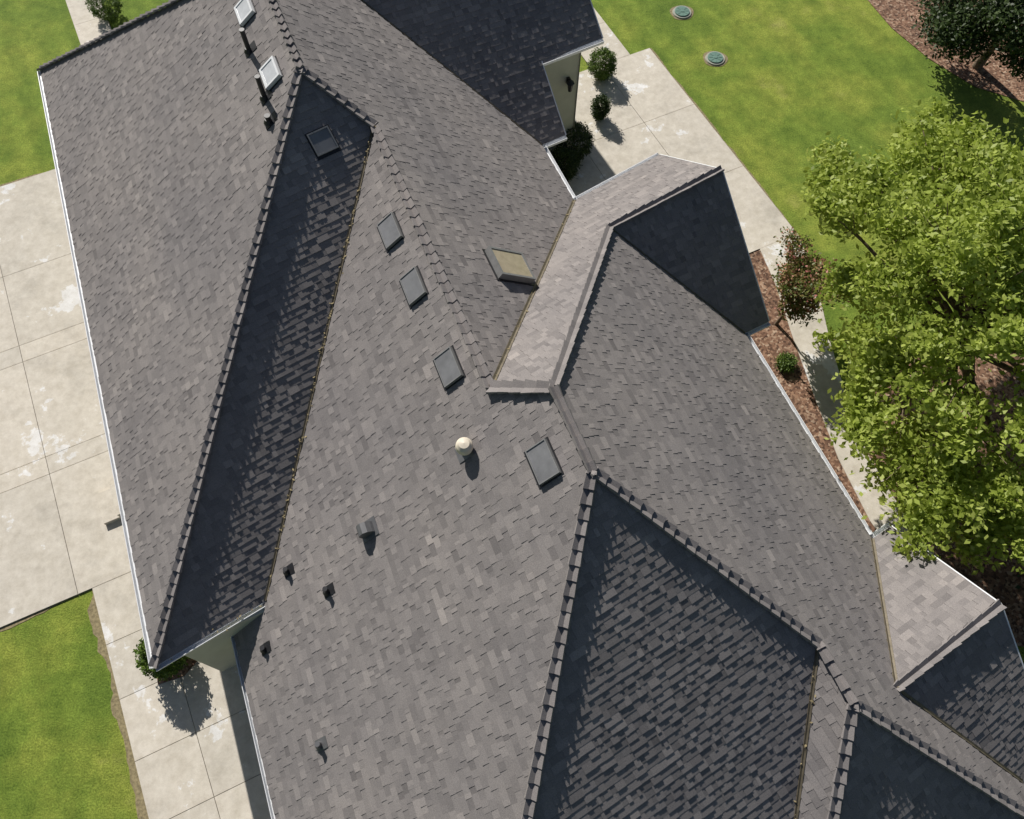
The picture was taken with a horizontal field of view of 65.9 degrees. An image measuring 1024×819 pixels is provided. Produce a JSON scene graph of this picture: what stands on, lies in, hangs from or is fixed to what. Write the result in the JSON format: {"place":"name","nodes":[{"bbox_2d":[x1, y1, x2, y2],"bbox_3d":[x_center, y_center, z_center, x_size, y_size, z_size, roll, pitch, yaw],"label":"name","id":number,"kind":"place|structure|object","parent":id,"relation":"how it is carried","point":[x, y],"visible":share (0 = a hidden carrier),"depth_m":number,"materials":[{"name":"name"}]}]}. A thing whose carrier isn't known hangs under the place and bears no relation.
{"place":"outdoors","nodes":[
{"label":"outdoors","id":0,"kind":"place"},
{"bbox_2d":[0,169,130,627],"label":"driveway","id":1,"kind":"structure","parent":0,"point":[60,541],"depth_m":21.97,"materials":[{"name":"concrete"}]},
{"bbox_2d":[96,483,120,524],"bbox_3d":[-10.381,2.410,20.873,1.020,0.300,0.900,-23,66,-11],"label":"door step","id":2,"kind":"object","parent":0,"point":[108,505],"depth_m":20.79,"materials":[{"name":"concrete"}]},
{"bbox_2d":[0,0,1023,818],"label":"lawn","id":3,"kind":"structure","parent":0,"point":[782,90],"depth_m":27.15,"materials":[{"name":"green plant"}]},
{"bbox_2d":[0,173,40,186],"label":"soil edge","id":4,"kind":"object","parent":3,"relation":"on","point":[18,180],"visible":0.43,"depth_m":25.93,"materials":[{"name":"brown soil"}]},
{"bbox_2d":[0,589,91,631],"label":"soil edge","id":5,"kind":"object","parent":3,"relation":"on","point":[7,627],"visible":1,"depth_m":19.69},
{"bbox_2d":[65,0,111,46],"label":"walkway","id":6,"kind":"structure","parent":3,"relation":"on","point":[88,26],"depth_m":29.20,"materials":[{"name":"concrete"}]},
{"bbox_2d":[84,0,123,22],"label":"round shrub","id":7,"kind":"object","parent":3,"relation":"on","point":[113,13],"visible":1,"depth_m":28.79,"materials":[{"name":"green plant"}]},
{"bbox_2d":[87,589,148,818],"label":"soil edge","id":8,"kind":"object","parent":3,"relation":"on","point":[116,707],"visible":1,"depth_m":18.72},
{"bbox_2d":[92,572,270,818],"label":"walkway","id":9,"kind":"structure","parent":3,"relation":"on","point":[190,735],"depth_m":18.52,"materials":[{"name":"concrete"}]},
{"bbox_2d":[157,658,196,684],"bbox_3d":[-8.110,5.803,19.395,1.155,0.055,1.933,32,68,15],"label":"mulch bed","id":10,"kind":"object","parent":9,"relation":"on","point":[185,670],"visible":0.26,"depth_m":19.10,"materials":[{"name":"brown soil"}]},
{"bbox_2d":[132,637,189,681],"bbox_3d":[-8.256,5.746,18.698,1.298,1.378,1.306,0,64,0],"label":"flowering shrub","id":11,"kind":"object","parent":10,"relation":"on","point":[174,667],"visible":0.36,"depth_m":18.37,"materials":[{"name":"green plant"}]},
{"bbox_2d":[184,53,580,671],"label":"walls","id":12,"kind":"structure","parent":3,"relation":"on","point":[217,652],"depth_m":22.79,"materials":[{"name":"paint"}]},
{"bbox_2d":[76,3,944,798],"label":"roof deck","id":13,"kind":"structure","parent":12,"relation":"attached to","point":[598,37],"depth_m":22.18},
{"bbox_2d":[264,111,277,129],"bbox_3d":[-5.217,-6.252,17.066,0.323,0.278,0.260,-20,66,-9],"label":"vent pipe","id":14,"kind":"object","parent":13,"relation":"on","point":[270,120],"visible":1,"depth_m":17.02,"materials":[{"name":"black metal"}]},
{"bbox_2d":[482,246,535,285],"bbox_3d":[-0.057,-3.100,17.140,0.935,0.822,0.880,-21,66,-10],"label":"curb skylight","id":15,"kind":"object","parent":13,"relation":"on","point":[510,266],"visible":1,"depth_m":16.97,"materials":[{"name":"beige glass"}]},
{"bbox_2d":[37,0,1023,818],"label":"ridge caps","id":16,"kind":"object","parent":13,"relation":"on","point":[595,474],"visible":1,"depth_m":14.58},
{"bbox_2d":[37,0,1023,818],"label":"gutters","id":17,"kind":"object","parent":13,"relation":"attached to","point":[117,486],"visible":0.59,"depth_m":18.89,"materials":[{"name":"white paint"}]},
{"bbox_2d":[40,0,1023,818],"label":"shingles","id":18,"kind":"object","parent":13,"relation":"on","point":[404,668],"visible":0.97,"depth_m":16.16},
{"bbox_2d":[234,0,256,27],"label":"roof skylight","id":19,"kind":"object","parent":18,"relation":"on","point":[245,11],"visible":0.97,"depth_m":18.18},
{"bbox_2d":[239,28,256,58],"bbox_3d":[-5.932,-8.258,17.749,0.313,0.658,0.260,-20,66,-9],"label":"flue pipe","id":20,"kind":"object","parent":18,"relation":"on","point":[250,49],"visible":1,"depth_m":17.83,"materials":[{"name":"black metal"}]},
{"bbox_2d":[254,74,272,105],"bbox_3d":[-5.382,-6.952,17.119,0.313,0.678,0.260,-20,66,-9],"label":"flue pipe","id":21,"kind":"object","parent":18,"relation":"on","point":[265,97],"visible":1,"depth_m":17.20,"materials":[{"name":"black metal"}]},
{"bbox_2d":[260,640,271,655],"bbox_3d":[-5.165,5.001,16.563,0.270,0.263,0.220,-19,65,-9],"label":"vent pipe","id":22,"kind":"object","parent":18,"relation":"on","point":[265,648],"visible":1,"depth_m":16.54,"materials":[{"name":"black metal"}]},
{"bbox_2d":[259,56,283,92],"bbox_3d":[-5.272,-7.351,17.318,0.470,0.401,0.680,-20,66,-9],"label":"roof skylight","id":23,"kind":"object","parent":18,"relation":"on","point":[271,74],"visible":1,"depth_m":17.24},
{"bbox_2d":[283,563,294,578],"bbox_3d":[-4.675,3.361,16.533,0.270,0.283,0.220,-19,65,-9],"label":"vent pipe","id":24,"kind":"object","parent":18,"relation":"on","point":[288,570],"visible":1,"depth_m":16.51,"materials":[{"name":"black metal"}]},
{"bbox_2d":[315,736,327,752],"bbox_3d":[-3.685,6.446,15.240,0.270,0.323,0.220,-19,65,-9],"label":"vent pipe","id":25,"kind":"object","parent":18,"relation":"on","point":[321,744],"visible":1,"depth_m":15.24,"materials":[{"name":"grey metal"}]},
{"bbox_2d":[305,124,340,160],"bbox_3d":[-4.057,-5.740,16.968,0.560,0.359,0.526,-30,68,-14],"label":"roof skylight","id":26,"kind":"object","parent":18,"relation":"on","point":[322,142],"visible":1,"depth_m":16.94},
{"bbox_2d":[322,582,334,598],"bbox_3d":[-3.665,3.601,15.773,0.270,0.323,0.220,-19,65,-9],"label":"vent pipe","id":27,"kind":"object","parent":18,"relation":"on","point":[328,590],"visible":1,"depth_m":15.77,"materials":[{"name":"black metal"}]},
{"bbox_2d":[356,516,378,542],"bbox_3d":[-2.816,2.342,15.444,0.411,0.354,0.380,-19,65,-9],"label":"hood vent","id":28,"kind":"object","parent":18,"relation":"on","point":[367,530],"visible":1,"depth_m":15.34,"materials":[{"name":"grey metal"}]},
{"bbox_2d":[377,212,404,252],"bbox_3d":[-2.522,-3.700,16.431,0.449,0.387,0.720,-19,65,-9],"label":"roof skylight","id":29,"kind":"object","parent":18,"relation":"on","point":[390,231],"visible":1,"depth_m":16.37},
{"bbox_2d":[399,265,428,308],"bbox_3d":[-1.962,-2.457,15.808,0.449,0.387,0.720,-19,65,-9],"label":"roof skylight","id":30,"kind":"object","parent":18,"relation":"on","point":[413,286],"visible":1,"depth_m":15.75},
{"bbox_2d":[433,345,465,390],"bbox_3d":[-1.192,-0.791,14.959,0.449,0.387,0.720,-19,65,-9],"label":"roof skylight","id":31,"kind":"object","parent":18,"relation":"on","point":[449,368],"visible":1,"depth_m":14.90},
{"bbox_2d":[454,449,474,462],"bbox_3d":[-0.867,0.755,14.424,0.305,0.310,0.300,-19,65,-9],"label":"vent collar","id":32,"kind":"object","parent":18,"relation":"on","point":[461,458],"visible":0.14,"depth_m":14.44,"materials":[{"name":"grey metal"}]},
{"bbox_2d":[455,437,472,455],"bbox_3d":[-0.860,0.654,14.223,0.330,0.260,0.330,0,64,0],"label":"vent cap","id":33,"kind":"object","parent":32,"relation":"on","point":[463,446],"visible":1,"depth_m":14.13,"materials":[{"name":"beige metal"}]},
{"bbox_2d":[170,126,815,814],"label":"leaf litter","id":34,"kind":"object","parent":18,"relation":"on","point":[508,348],"visible":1,"depth_m":16.99,"materials":[{"name":"plant"}]},
{"bbox_2d":[524,437,563,488],"bbox_3d":[0.538,0.896,13.447,0.449,0.387,0.720,-19,65,-9],"label":"roof skylight","id":35,"kind":"object","parent":18,"relation":"on","point":[543,462],"visible":1,"depth_m":13.39},
{"bbox_2d":[264,0,1022,818],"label":"valley flashing","id":36,"kind":"object","parent":13,"relation":"on","point":[816,658],"visible":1,"depth_m":16.87,"materials":[{"name":"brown metal"}]},
{"bbox_2d":[566,77,574,91],"bbox_3d":[1.724,-9.661,23.480,0.225,0.441,0.316,-14,65,-7],"label":"wall lantern","id":37,"kind":"object","parent":12,"relation":"attached to","point":[570,83],"depth_m":23.39,"materials":[{"name":"black metal"}]},
{"bbox_2d":[670,5,693,19],"bbox_3d":[6.341,-14.808,29.497,0.896,0.012,0.792,0,64,0],"label":"bare soil ring","id":38,"kind":"object","parent":3,"relation":"on","point":[690,8],"visible":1,"depth_m":29.49,"materials":[{"name":"brown soil"}]},
{"bbox_2d":[672,6,690,18],"bbox_3d":[6.340,-14.827,29.458,0.715,0.100,0.715,0,64,0],"label":"septic tank lid","id":39,"kind":"object","parent":38,"relation":"on","point":[681,12],"visible":1,"depth_m":29.41,"materials":[{"name":"plastic"}]},
{"bbox_2d":[703,51,727,66],"bbox_3d":[7.324,-12.607,28.421,0.885,0.012,0.789,0,64,0],"label":"bare soil ring","id":40,"kind":"object","parent":3,"relation":"on","point":[725,56],"visible":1,"depth_m":28.40,"materials":[{"name":"brown soil"}]},
{"bbox_2d":[705,51,724,65],"bbox_3d":[7.300,-12.626,28.381,0.715,0.100,0.715,0,64,0],"label":"septic tank lid","id":41,"kind":"object","parent":40,"relation":"on","point":[715,58],"visible":1,"depth_m":28.33,"materials":[{"name":"plastic"}]},
{"bbox_2d":[650,48,793,228],"bbox_3d":[7.035,-9.330,26.820,0.100,0.009,9.300,-23,66,-11],"label":"soil edge","id":42,"kind":"object","parent":3,"relation":"on","point":[711,124],"visible":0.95,"depth_m":26.96,"materials":[{"name":"brown soil"}]},
{"bbox_2d":[749,249,875,531],"bbox_3d":[7.822,2.072,21.239,4.554,0.020,15.076,-16,65,-8],"label":"mulch bed","id":43,"kind":"object","parent":3,"relation":"on","point":[772,340],"visible":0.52,"depth_m":22.76,"materials":[{"name":"brown wood"}]},
{"bbox_2d":[773,351,800,373],"bbox_3d":[7.914,-1.352,22.725,0.734,0.451,0.710,-21,66,-10],"label":"round shrub","id":44,"kind":"object","parent":43,"relation":"on","point":[785,362],"visible":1,"depth_m":22.65,"materials":[{"name":"green plant"}]},
{"bbox_2d":[771,226,850,326],"bbox_3d":[8.106,-3.367,22.325,2.208,2.863,2.854,0,64,0],"label":"crape myrtle","id":45,"kind":"object","parent":43,"relation":"on","point":[800,277],"visible":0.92,"depth_m":21.60,"materials":[{"name":"green plant"}]},
{"bbox_2d":[868,353,1023,646],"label":"mulch bed","id":46,"kind":"object","parent":3,"relation":"on","point":[1002,583],"visible":0.04,"depth_m":20.39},
{"bbox_2d":[795,94,1023,574],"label":"shade tree","id":47,"kind":"object","parent":46,"relation":"on","point":[971,211],"visible":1,"depth_m":17.62,"materials":[{"name":"green plant"}]},
{"bbox_2d":[868,0,1023,101],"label":"mulch bed","id":48,"kind":"object","parent":3,"relation":"on","point":[896,15],"visible":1,"depth_m":28.41,"materials":[{"name":"brown wood"}]},
{"bbox_2d":[911,0,1023,82],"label":"evergreen tree","id":49,"kind":"object","parent":48,"relation":"on","point":[962,25],"visible":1,"depth_m":25.84,"materials":[{"name":"green plant"}]},
{"bbox_2d":[555,7,792,252],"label":"courtyard pavement","id":50,"kind":"structure","parent":0,"point":[654,109],"depth_m":26.79,"materials":[{"name":"concrete"}]},
{"bbox_2d":[552,145,582,181],"bbox_3d":[1.673,-7.900,25.473,1.247,1.200,1.185,0,64,0],"label":"hedge shrub","id":51,"kind":"object","parent":50,"relation":"on","point":[571,167],"visible":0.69,"depth_m":25.18,"materials":[{"name":"green plant"}]},
{"bbox_2d":[553,121,594,161],"bbox_3d":[2.011,-8.761,25.841,1.435,1.304,1.515,0,64,0],"label":"hedge shrub","id":52,"kind":"object","parent":50,"relation":"on","point":[579,135],"visible":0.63,"depth_m":25.48,"materials":[{"name":"green plant"}]},
{"bbox_2d":[584,46,617,81],"bbox_3d":[3.090,-12.019,27.542,1.200,1.197,1.114,0,64,0],"label":"round shrub","id":53,"kind":"object","parent":50,"relation":"on","point":[606,68],"visible":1,"depth_m":27.33,"materials":[{"name":"green plant"}]},
{"bbox_2d":[590,94,612,120],"bbox_3d":[3.001,-10.220,26.708,0.792,1.000,0.794,0,64,0],"label":"round shrub","id":54,"kind":"object","parent":50,"relation":"on","point":[600,106],"visible":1,"depth_m":26.54,"materials":[{"name":"green plant"}]},
{"bbox_2d":[760,238,934,554],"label":"garden path","id":55,"kind":"structure","parent":0,"point":[820,368],"depth_m":22.53,"materials":[{"name":"concrete"}]}
]}

